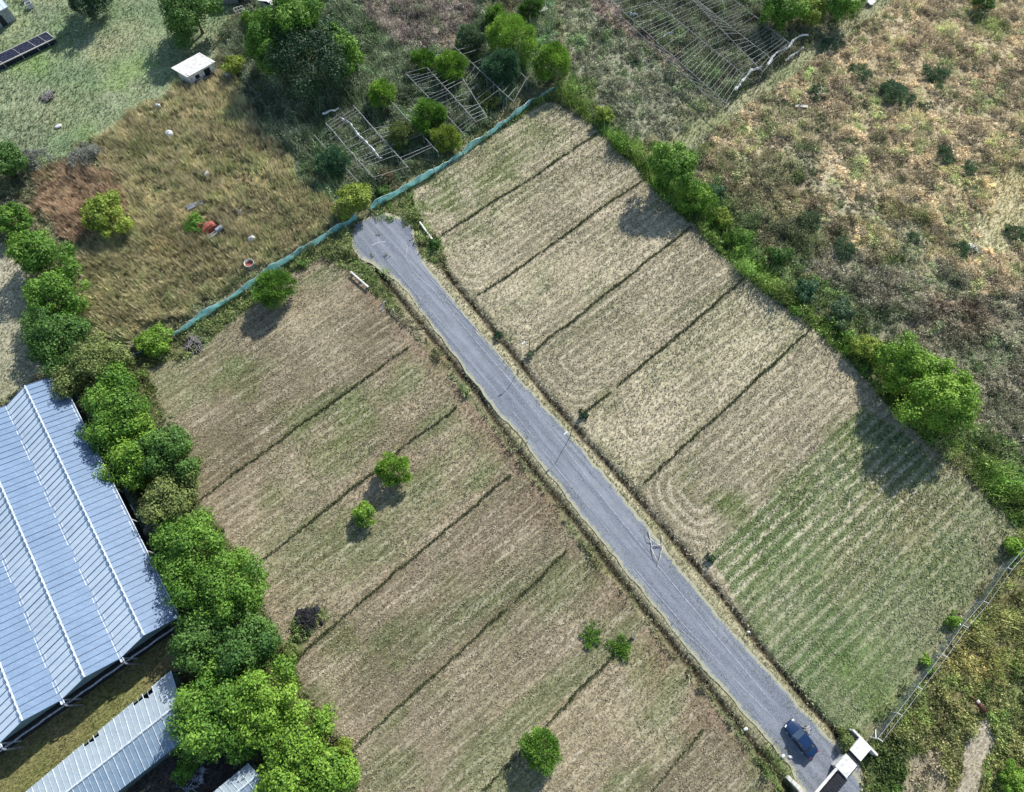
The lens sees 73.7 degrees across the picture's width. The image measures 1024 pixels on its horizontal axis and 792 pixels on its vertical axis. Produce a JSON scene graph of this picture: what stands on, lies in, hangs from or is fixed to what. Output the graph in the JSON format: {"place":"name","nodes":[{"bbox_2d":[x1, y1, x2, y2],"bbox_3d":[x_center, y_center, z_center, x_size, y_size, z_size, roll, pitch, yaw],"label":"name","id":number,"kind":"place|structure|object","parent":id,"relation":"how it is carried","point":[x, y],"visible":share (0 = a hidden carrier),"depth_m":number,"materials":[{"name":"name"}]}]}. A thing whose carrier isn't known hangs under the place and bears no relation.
{"place":"outdoors","nodes":[
{"label":"outdoors","id":0,"kind":"place"},
{"bbox_2d":[0,0,1023,791],"bbox_3d":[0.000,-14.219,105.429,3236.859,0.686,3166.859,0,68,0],"label":"ground","id":1,"kind":"structure","parent":0,"point":[318,696],"depth_m":96.42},
{"bbox_2d":[0,0,16,28],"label":"blue shed","id":2,"kind":"structure","parent":1,"relation":"on","point":[7,16],"depth_m":126.53,"materials":[{"name":"grey metal"}]},
{"bbox_2d":[0,138,29,176],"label":"broadleaf tree","id":3,"kind":"object","parent":1,"relation":"on","point":[18,161],"visible":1,"depth_m":110.71,"materials":[{"name":"green plant"}]},
{"bbox_2d":[0,201,34,233],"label":"broadleaf tree","id":4,"kind":"object","parent":1,"relation":"on","point":[10,210],"visible":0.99,"depth_m":107.75,"materials":[{"name":"green plant"}]},
{"bbox_2d":[0,32,57,69],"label":"solar panels","id":5,"kind":"object","parent":1,"relation":"on","point":[31,46],"visible":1,"depth_m":124.34,"materials":[{"name":"black glass"}]},
{"bbox_2d":[20,147,53,170],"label":"brush pile","id":6,"kind":"object","parent":1,"relation":"on","point":[28,153],"visible":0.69,"depth_m":113.63,"materials":[{"name":"grey plant"}]},
{"bbox_2d":[2,228,78,277],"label":"broadleaf tree","id":7,"kind":"object","parent":1,"relation":"on","point":[32,251],"visible":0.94,"depth_m":102.30,"materials":[{"name":"green plant"}]},
{"bbox_2d":[15,305,93,377],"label":"broadleaf tree","id":8,"kind":"object","parent":1,"relation":"on","point":[37,329],"visible":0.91,"depth_m":96.41,"materials":[{"name":"green plant"}]},
{"bbox_2d":[20,257,92,328],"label":"broadleaf tree","id":9,"kind":"object","parent":1,"relation":"on","point":[43,291],"visible":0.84,"depth_m":99.91,"materials":[{"name":"green plant"}]},
{"bbox_2d":[65,141,102,166],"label":"dry brush pile","id":10,"kind":"object","parent":1,"relation":"on","point":[88,150],"visible":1,"depth_m":113.81,"materials":[{"name":"grey plant"}]},
{"bbox_2d":[68,0,113,21],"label":"tree","id":11,"kind":"object","parent":1,"relation":"on","point":[89,4],"visible":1,"depth_m":124.45,"materials":[{"name":"green plant"}]},
{"bbox_2d":[49,329,135,413],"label":"broadleaf tree","id":12,"kind":"object","parent":1,"relation":"on","point":[84,357],"visible":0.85,"depth_m":94.91,"materials":[{"name":"green plant"}]},
{"bbox_2d":[0,377,186,755],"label":"greenhouse","id":13,"kind":"object","parent":1,"relation":"on","point":[84,610],"visible":0.92,"depth_m":85.52,"materials":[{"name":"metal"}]},
{"bbox_2d":[26,670,184,791],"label":"greenhouse","id":14,"kind":"object","parent":1,"relation":"on","point":[126,748],"visible":0.94,"depth_m":79.50,"materials":[{"name":"plastic"}]},
{"bbox_2d":[79,188,134,238],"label":"leafy shrub","id":15,"kind":"object","parent":1,"relation":"on","point":[96,208],"visible":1,"depth_m":106.82,"materials":[{"name":"green plant"}]},
{"bbox_2d":[75,360,157,456],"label":"broadleaf tree","id":16,"kind":"object","parent":1,"relation":"on","point":[120,390],"visible":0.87,"depth_m":91.66,"materials":[{"name":"green plant"}]},
{"bbox_2d":[91,411,155,491],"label":"broadleaf tree","id":17,"kind":"object","parent":1,"relation":"on","point":[119,455],"visible":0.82,"depth_m":90.82,"materials":[{"name":"green plant"}]},
{"bbox_2d":[132,322,173,357],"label":"leafy shrub","id":18,"kind":"object","parent":1,"relation":"on","point":[152,333],"visible":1,"depth_m":100.59,"materials":[{"name":"green plant"}]},
{"bbox_2d":[127,423,201,484],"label":"broadleaf tree","id":19,"kind":"object","parent":1,"relation":"on","point":[163,444],"visible":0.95,"depth_m":90.44,"materials":[{"name":"green plant"}]},
{"bbox_2d":[136,458,201,531],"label":"broadleaf tree","id":20,"kind":"object","parent":1,"relation":"on","point":[158,491],"visible":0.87,"depth_m":88.98,"materials":[{"name":"green plant"}]},
{"bbox_2d":[24,68,337,340],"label":"tall reeds","id":21,"kind":"object","parent":1,"relation":"on","point":[206,108],"visible":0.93,"depth_m":111.66,"materials":[{"name":"beige plant"}]},
{"bbox_2d":[170,756,198,786],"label":"leafy shrub","id":22,"kind":"object","parent":1,"relation":"on","point":[185,772],"visible":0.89,"depth_m":79.92,"materials":[{"name":"green plant"}]},
{"bbox_2d":[156,0,225,51],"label":"broadleaf tree","id":23,"kind":"object","parent":1,"relation":"on","point":[178,21],"visible":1,"depth_m":120.25,"materials":[{"name":"green plant"}]},
{"bbox_2d":[182,211,204,233],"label":"leafy shrub","id":24,"kind":"object","parent":1,"relation":"on","point":[195,221],"visible":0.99,"depth_m":109.01,"materials":[{"name":"green plant"}]},
{"bbox_2d":[171,53,217,85],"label":"white hut","id":25,"kind":"object","parent":1,"relation":"on","point":[195,67],"visible":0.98,"depth_m":120.85,"materials":[{"name":"white metal"}]},
{"bbox_2d":[146,505,248,593],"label":"broadleaf tree","id":26,"kind":"object","parent":1,"relation":"on","point":[182,539],"visible":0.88,"depth_m":84.77,"materials":[{"name":"green plant"}]},
{"bbox_2d":[165,594,240,675],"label":"broadleaf tree","id":27,"kind":"object","parent":1,"relation":"on","point":[191,638],"visible":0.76,"depth_m":81.42,"materials":[{"name":"green plant"}]},
{"bbox_2d":[161,653,248,765],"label":"broadleaf tree","id":28,"kind":"object","parent":1,"relation":"on","point":[198,727],"visible":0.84,"depth_m":76.91,"materials":[{"name":"green plant"}]},
{"bbox_2d":[162,547,272,629],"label":"broadleaf tree","id":29,"kind":"object","parent":1,"relation":"on","point":[240,589],"visible":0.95,"depth_m":82.72,"materials":[{"name":"green plant"}]},
{"bbox_2d":[220,54,244,74],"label":"leafy shrub","id":30,"kind":"object","parent":1,"relation":"on","point":[229,64],"visible":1,"depth_m":120.93,"materials":[{"name":"green plant"}]},
{"bbox_2d":[205,709,264,768],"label":"broadleaf tree","id":31,"kind":"object","parent":1,"relation":"on","point":[243,753],"visible":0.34,"depth_m":78.13,"materials":[{"name":"green plant"}]},
{"bbox_2d":[214,762,266,791],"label":"greenhouse","id":32,"kind":"object","parent":1,"relation":"on","point":[244,778],"visible":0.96,"depth_m":78.34,"materials":[{"name":"plastic"}]},
{"bbox_2d":[212,604,284,682],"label":"broadleaf tree","id":33,"kind":"object","parent":1,"relation":"on","point":[233,655],"visible":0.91,"depth_m":80.94,"materials":[{"name":"green plant"}]},
{"bbox_2d":[202,652,300,748],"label":"broadleaf tree","id":34,"kind":"object","parent":1,"relation":"on","point":[252,684],"visible":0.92,"depth_m":78.00,"materials":[{"name":"green plant"}]},
{"bbox_2d":[170,214,357,340],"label":"net fence","id":35,"kind":"object","parent":1,"relation":"on","point":[245,286],"visible":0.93,"depth_m":106.03,"materials":[{"name":"fabric"}]},
{"bbox_2d":[250,268,298,311],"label":"round bush","id":36,"kind":"object","parent":1,"relation":"on","point":[267,282],"visible":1,"depth_m":101.96,"materials":[{"name":"green plant"}]},
{"bbox_2d":[241,9,308,75],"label":"broadleaf tree","id":37,"kind":"object","parent":1,"relation":"on","point":[258,37],"visible":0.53,"depth_m":114.75,"materials":[{"name":"green plant"}]},
{"bbox_2d":[250,733,317,791],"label":"broadleaf tree","id":38,"kind":"object","parent":1,"relation":"on","point":[281,778],"visible":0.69,"depth_m":76.46,"materials":[{"name":"green plant"}]},
{"bbox_2d":[249,0,329,59],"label":"broadleaf tree","id":39,"kind":"object","parent":1,"relation":"on","point":[286,13],"visible":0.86,"depth_m":113.48,"materials":[{"name":"green plant"}]},
{"bbox_2d":[253,698,338,783],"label":"broadleaf tree","id":40,"kind":"object","parent":1,"relation":"on","point":[303,744],"visible":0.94,"depth_m":78.33,"materials":[{"name":"green plant"}]},
{"bbox_2d":[195,346,408,502],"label":"grass strip","id":41,"kind":"object","parent":1,"relation":"on","point":[288,432],"depth_m":97.84,"materials":[{"name":"green plant"}]},
{"bbox_2d":[246,3,358,104],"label":"spreading tree","id":42,"kind":"object","parent":1,"relation":"on","point":[283,64],"visible":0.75,"depth_m":114.02,"materials":[{"name":"green plant"}]},
{"bbox_2d":[293,602,323,636],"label":"charred heap","id":43,"kind":"object","parent":1,"relation":"on","point":[307,616],"visible":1,"depth_m":87.29,"materials":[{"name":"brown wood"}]},
{"bbox_2d":[296,744,363,791],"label":"broadleaf tree","id":44,"kind":"object","parent":1,"relation":"on","point":[332,773],"visible":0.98,"depth_m":77.34,"materials":[{"name":"green plant"}]},
{"bbox_2d":[314,144,351,178],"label":"young tree","id":45,"kind":"object","parent":1,"relation":"on","point":[328,157],"visible":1,"depth_m":111.48,"materials":[{"name":"green plant"}]},
{"bbox_2d":[315,21,365,77],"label":"broadleaf tree","id":46,"kind":"object","parent":1,"relation":"on","point":[351,48],"visible":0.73,"depth_m":116.16,"materials":[{"name":"green plant"}]},
{"bbox_2d":[331,181,372,222],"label":"leafy shrub","id":47,"kind":"object","parent":1,"relation":"on","point":[353,195],"visible":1,"depth_m":108.46,"materials":[{"name":"green plant"}]},
{"bbox_2d":[255,405,457,563],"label":"grass strip","id":48,"kind":"object","parent":1,"relation":"on","point":[360,481],"depth_m":94.07,"materials":[{"name":"green plant"}]},
{"bbox_2d":[351,500,376,528],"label":"round bush","id":49,"kind":"object","parent":1,"relation":"on","point":[364,511],"visible":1,"depth_m":90.81,"materials":[{"name":"green plant"}]},
{"bbox_2d":[314,101,438,181],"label":"greenhouse frame","id":50,"kind":"object","parent":1,"relation":"on","point":[373,144],"visible":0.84,"depth_m":114.33,"materials":[{"name":"grey metal"}]},
{"bbox_2d":[366,78,397,107],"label":"young tree","id":51,"kind":"object","parent":1,"relation":"on","point":[381,87],"visible":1,"depth_m":116.62,"materials":[{"name":"green plant"}]},
{"bbox_2d":[374,450,412,487],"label":"round bush","id":52,"kind":"object","parent":1,"relation":"on","point":[392,462],"visible":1,"depth_m":92.27,"materials":[{"name":"green plant"}]},
{"bbox_2d":[388,119,416,150],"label":"young tree","id":53,"kind":"object","parent":1,"relation":"on","point":[405,129],"visible":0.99,"depth_m":113.67,"materials":[{"name":"green plant"}]},
{"bbox_2d":[294,474,511,657],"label":"grass strip","id":54,"kind":"object","parent":1,"relation":"on","point":[386,580],"depth_m":89.98,"materials":[{"name":"green plant"}]},
{"bbox_2d":[409,47,434,72],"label":"young tree","id":55,"kind":"object","parent":1,"relation":"on","point":[421,54],"visible":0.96,"depth_m":120.38,"materials":[{"name":"green plant"}]},
{"bbox_2d":[411,97,446,135],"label":"young tree","id":56,"kind":"object","parent":1,"relation":"on","point":[437,111],"visible":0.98,"depth_m":114.20,"materials":[{"name":"green plant"}]},
{"bbox_2d":[429,123,462,152],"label":"young tree","id":57,"kind":"object","parent":1,"relation":"on","point":[448,132],"visible":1,"depth_m":114.23,"materials":[{"name":"green plant"}]},
{"bbox_2d":[434,49,469,83],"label":"young tree","id":58,"kind":"object","parent":1,"relation":"on","point":[446,60],"visible":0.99,"depth_m":118.66,"materials":[{"name":"green plant"}]},
{"bbox_2d":[352,549,568,751],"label":"grass strip","id":59,"kind":"object","parent":1,"relation":"on","point":[499,616],"depth_m":86.28,"materials":[{"name":"green plant"}]},
{"bbox_2d":[370,85,556,212],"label":"net fence","id":60,"kind":"object","parent":1,"relation":"on","point":[402,188],"visible":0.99,"depth_m":114.82,"materials":[{"name":"fabric"}]},
{"bbox_2d":[405,37,526,142],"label":"greenhouse frame","id":61,"kind":"object","parent":1,"relation":"on","point":[467,89],"visible":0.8,"depth_m":118.13,"materials":[{"name":"grey metal"}]},
{"bbox_2d":[454,22,486,54],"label":"young tree","id":62,"kind":"object","parent":1,"relation":"on","point":[464,33],"visible":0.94,"depth_m":121.58,"materials":[{"name":"green plant"}]},
{"bbox_2d":[476,89,500,109],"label":"young tree","id":63,"kind":"object","parent":1,"relation":"on","point":[494,100],"visible":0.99,"depth_m":118.13,"materials":[{"name":"green plant"}]},
{"bbox_2d":[483,3,506,25],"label":"young tree","id":64,"kind":"object","parent":1,"relation":"on","point":[497,8],"visible":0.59,"depth_m":124.37,"materials":[{"name":"green plant"}]},
{"bbox_2d":[481,48,521,88],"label":"young tree","id":65,"kind":"object","parent":1,"relation":"on","point":[497,61],"visible":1,"depth_m":117.32,"materials":[{"name":"green plant"}]},
{"bbox_2d":[484,10,538,64],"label":"young tree","id":66,"kind":"object","parent":1,"relation":"on","point":[516,21],"visible":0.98,"depth_m":119.45,"materials":[{"name":"green plant"}]},
{"bbox_2d":[0,0,1023,791],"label":"scrub weeds","id":67,"kind":"object","parent":1,"relation":"on","point":[1004,292],"visible":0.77,"depth_m":114.57,"materials":[{"name":"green plant"}]},
{"bbox_2d":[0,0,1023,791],"bbox_3d":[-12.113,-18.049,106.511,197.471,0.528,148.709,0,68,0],"label":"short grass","id":68,"kind":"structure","parent":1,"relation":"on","point":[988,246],"depth_m":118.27,"materials":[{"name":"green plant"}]},
{"bbox_2d":[441,132,597,234],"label":"grass strip","id":69,"kind":"object","parent":1,"relation":"on","point":[538,173],"depth_m":113.56,"materials":[{"name":"green plant"}]},
{"bbox_2d":[517,0,543,18],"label":"young tree","id":70,"kind":"object","parent":1,"relation":"on","point":[536,5],"visible":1,"depth_m":125.47,"materials":[{"name":"green plant"}]},
{"bbox_2d":[517,726,562,776],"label":"round bush","id":71,"kind":"object","parent":1,"relation":"on","point":[547,763],"visible":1,"depth_m":79.56,"materials":[{"name":"green plant"}]},
{"bbox_2d":[531,40,571,83],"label":"young tree","id":72,"kind":"object","parent":1,"relation":"on","point":[554,57],"visible":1,"depth_m":118.21,"materials":[{"name":"green plant"}]},
{"bbox_2d":[480,636,633,791],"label":"grass strip","id":73,"kind":"object","parent":1,"relation":"on","point":[565,706],"depth_m":84.04,"materials":[{"name":"green plant"}]},
{"bbox_2d":[477,179,644,293],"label":"grass strip","id":74,"kind":"object","parent":1,"relation":"on","point":[572,229],"depth_m":110.09,"materials":[{"name":"green plant"}]},
{"bbox_2d":[148,103,1011,791],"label":"stubble","id":75,"kind":"object","parent":1,"relation":"on","point":[740,529],"visible":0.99,"depth_m":93.81,"materials":[{"name":"beige plant"}]},
{"bbox_2d":[533,226,692,352],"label":"grass strip","id":76,"kind":"object","parent":1,"relation":"on","point":[617,284],"depth_m":106.19,"materials":[{"name":"green plant"}]},
{"bbox_2d":[605,633,630,661],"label":"leafy shrub","id":77,"kind":"object","parent":1,"relation":"on","point":[627,646],"visible":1,"depth_m":86.05,"materials":[{"name":"green plant"}]},
{"bbox_2d":[584,276,746,410],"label":"grass strip","id":78,"kind":"object","parent":1,"relation":"on","point":[691,324],"depth_m":102.39,"materials":[{"name":"green plant"}]},
{"bbox_2d":[646,139,704,197],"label":"hedge tree","id":79,"kind":"object","parent":1,"relation":"on","point":[680,169],"visible":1,"depth_m":107.22,"materials":[{"name":"green plant"}]},
{"bbox_2d":[676,182,719,212],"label":"hedge shrub","id":80,"kind":"object","parent":1,"relation":"on","point":[699,197],"visible":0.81,"depth_m":109.16,"materials":[{"name":"green plant"}]},
{"bbox_2d":[604,0,792,119],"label":"long frame","id":81,"kind":"object","parent":1,"relation":"on","point":[653,1],"visible":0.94,"depth_m":123.41,"materials":[{"name":"grey metal"}]},
{"bbox_2d":[711,206,732,229],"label":"hedge shrub","id":82,"kind":"object","parent":1,"relation":"on","point":[724,217],"visible":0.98,"depth_m":109.33,"materials":[{"name":"green plant"}]},
{"bbox_2d":[643,322,816,483],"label":"grass strip","id":83,"kind":"object","parent":1,"relation":"on","point":[739,395],"depth_m":99.06,"materials":[{"name":"green plant"}]},
{"bbox_2d":[725,228,755,249],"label":"hedge shrub","id":84,"kind":"object","parent":1,"relation":"on","point":[746,233],"visible":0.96,"depth_m":107.87,"materials":[{"name":"green plant"}]},
{"bbox_2d":[758,246,793,266],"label":"hedge shrub","id":85,"kind":"object","parent":1,"relation":"on","point":[781,254],"visible":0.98,"depth_m":106.23,"materials":[{"name":"green plant"}]},
{"bbox_2d":[758,0,810,31],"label":"broadleaf tree","id":86,"kind":"object","parent":1,"relation":"on","point":[778,11],"visible":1,"depth_m":122.46,"materials":[{"name":"green plant"}]},
{"bbox_2d":[791,278,819,305],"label":"hedge shrub","id":87,"kind":"object","parent":1,"relation":"on","point":[810,286],"visible":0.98,"depth_m":104.33,"materials":[{"name":"green plant"}]},
{"bbox_2d":[797,205,822,230],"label":"weed shrub","id":88,"kind":"object","parent":1,"relation":"on","point":[818,217],"visible":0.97,"depth_m":110.15,"materials":[{"name":"green plant"}]},
{"bbox_2d":[799,0,827,26],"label":"broadleaf tree","id":89,"kind":"object","parent":1,"relation":"on","point":[819,10],"visible":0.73,"depth_m":124.57,"materials":[{"name":"green plant"}]},
{"bbox_2d":[827,295,856,327],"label":"hedge shrub","id":90,"kind":"object","parent":1,"relation":"on","point":[840,309],"visible":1,"depth_m":102.58,"materials":[{"name":"green plant"}]},
{"bbox_2d":[833,235,856,259],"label":"weed shrub","id":91,"kind":"object","parent":1,"relation":"on","point":[850,246],"visible":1,"depth_m":108.14,"materials":[{"name":"green plant"}]},
{"bbox_2d":[824,0,867,22],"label":"broadleaf tree","id":92,"kind":"object","parent":1,"relation":"on","point":[841,8],"visible":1,"depth_m":123.52,"materials":[{"name":"green plant"}]},
{"bbox_2d":[815,728,877,791],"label":"entrance gate","id":93,"kind":"structure","parent":1,"relation":"on","point":[845,765],"depth_m":80.02,"materials":[{"name":"white concrete"}]},
{"bbox_2d":[837,724,859,754],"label":"leafy shrub","id":94,"kind":"object","parent":1,"relation":"on","point":[847,742],"visible":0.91,"depth_m":81.30,"materials":[{"name":"green plant"}]},
{"bbox_2d":[847,334,884,364],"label":"hedge shrub","id":95,"kind":"object","parent":1,"relation":"on","point":[868,343],"visible":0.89,"depth_m":99.83,"materials":[{"name":"green plant"}]},
{"bbox_2d":[880,78,916,105],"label":"weed shrub","id":96,"kind":"object","parent":1,"relation":"on","point":[890,87],"visible":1,"depth_m":119.85,"materials":[{"name":"green plant"}]},
{"bbox_2d":[870,329,941,396],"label":"hedge tree","id":97,"kind":"object","parent":1,"relation":"on","point":[917,360],"visible":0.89,"depth_m":94.98,"materials":[{"name":"green plant"}]},
{"bbox_2d":[886,357,982,436],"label":"hedge tree","id":98,"kind":"object","parent":1,"relation":"on","point":[955,393],"visible":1,"depth_m":91.90,"materials":[{"name":"green plant"}]},
{"bbox_2d":[922,64,950,89],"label":"weed shrub","id":99,"kind":"object","parent":1,"relation":"on","point":[928,70],"visible":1,"depth_m":121.93,"materials":[{"name":"green plant"}]},
{"bbox_2d":[998,759,1023,791],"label":"leafy shrub","id":100,"kind":"object","parent":1,"relation":"on","point":[1009,770],"visible":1,"depth_m":79.48,"materials":[{"name":"green plant"}]},
{"bbox_2d":[1004,536,1023,557],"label":"hedge shrub","id":101,"kind":"object","parent":1,"relation":"on","point":[1014,545],"visible":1,"depth_m":89.69,"materials":[{"name":"green plant"}]},
{"bbox_2d":[352,213,866,791],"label":"gravel road","id":102,"kind":"structure","parent":0,"point":[488,377],"depth_m":92.63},
{"bbox_2d":[405,245,769,699],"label":"wheel track","id":103,"kind":"structure","parent":102,"relation":"on","point":[590,481],"depth_m":94.23,"materials":[{"name":"grey asphalt"}]},
{"bbox_2d":[784,718,818,758],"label":"parked car","id":104,"kind":"object","parent":102,"relation":"on","point":[800,738],"visible":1,"depth_m":81.34,"materials":[{"name":"blue paint"}]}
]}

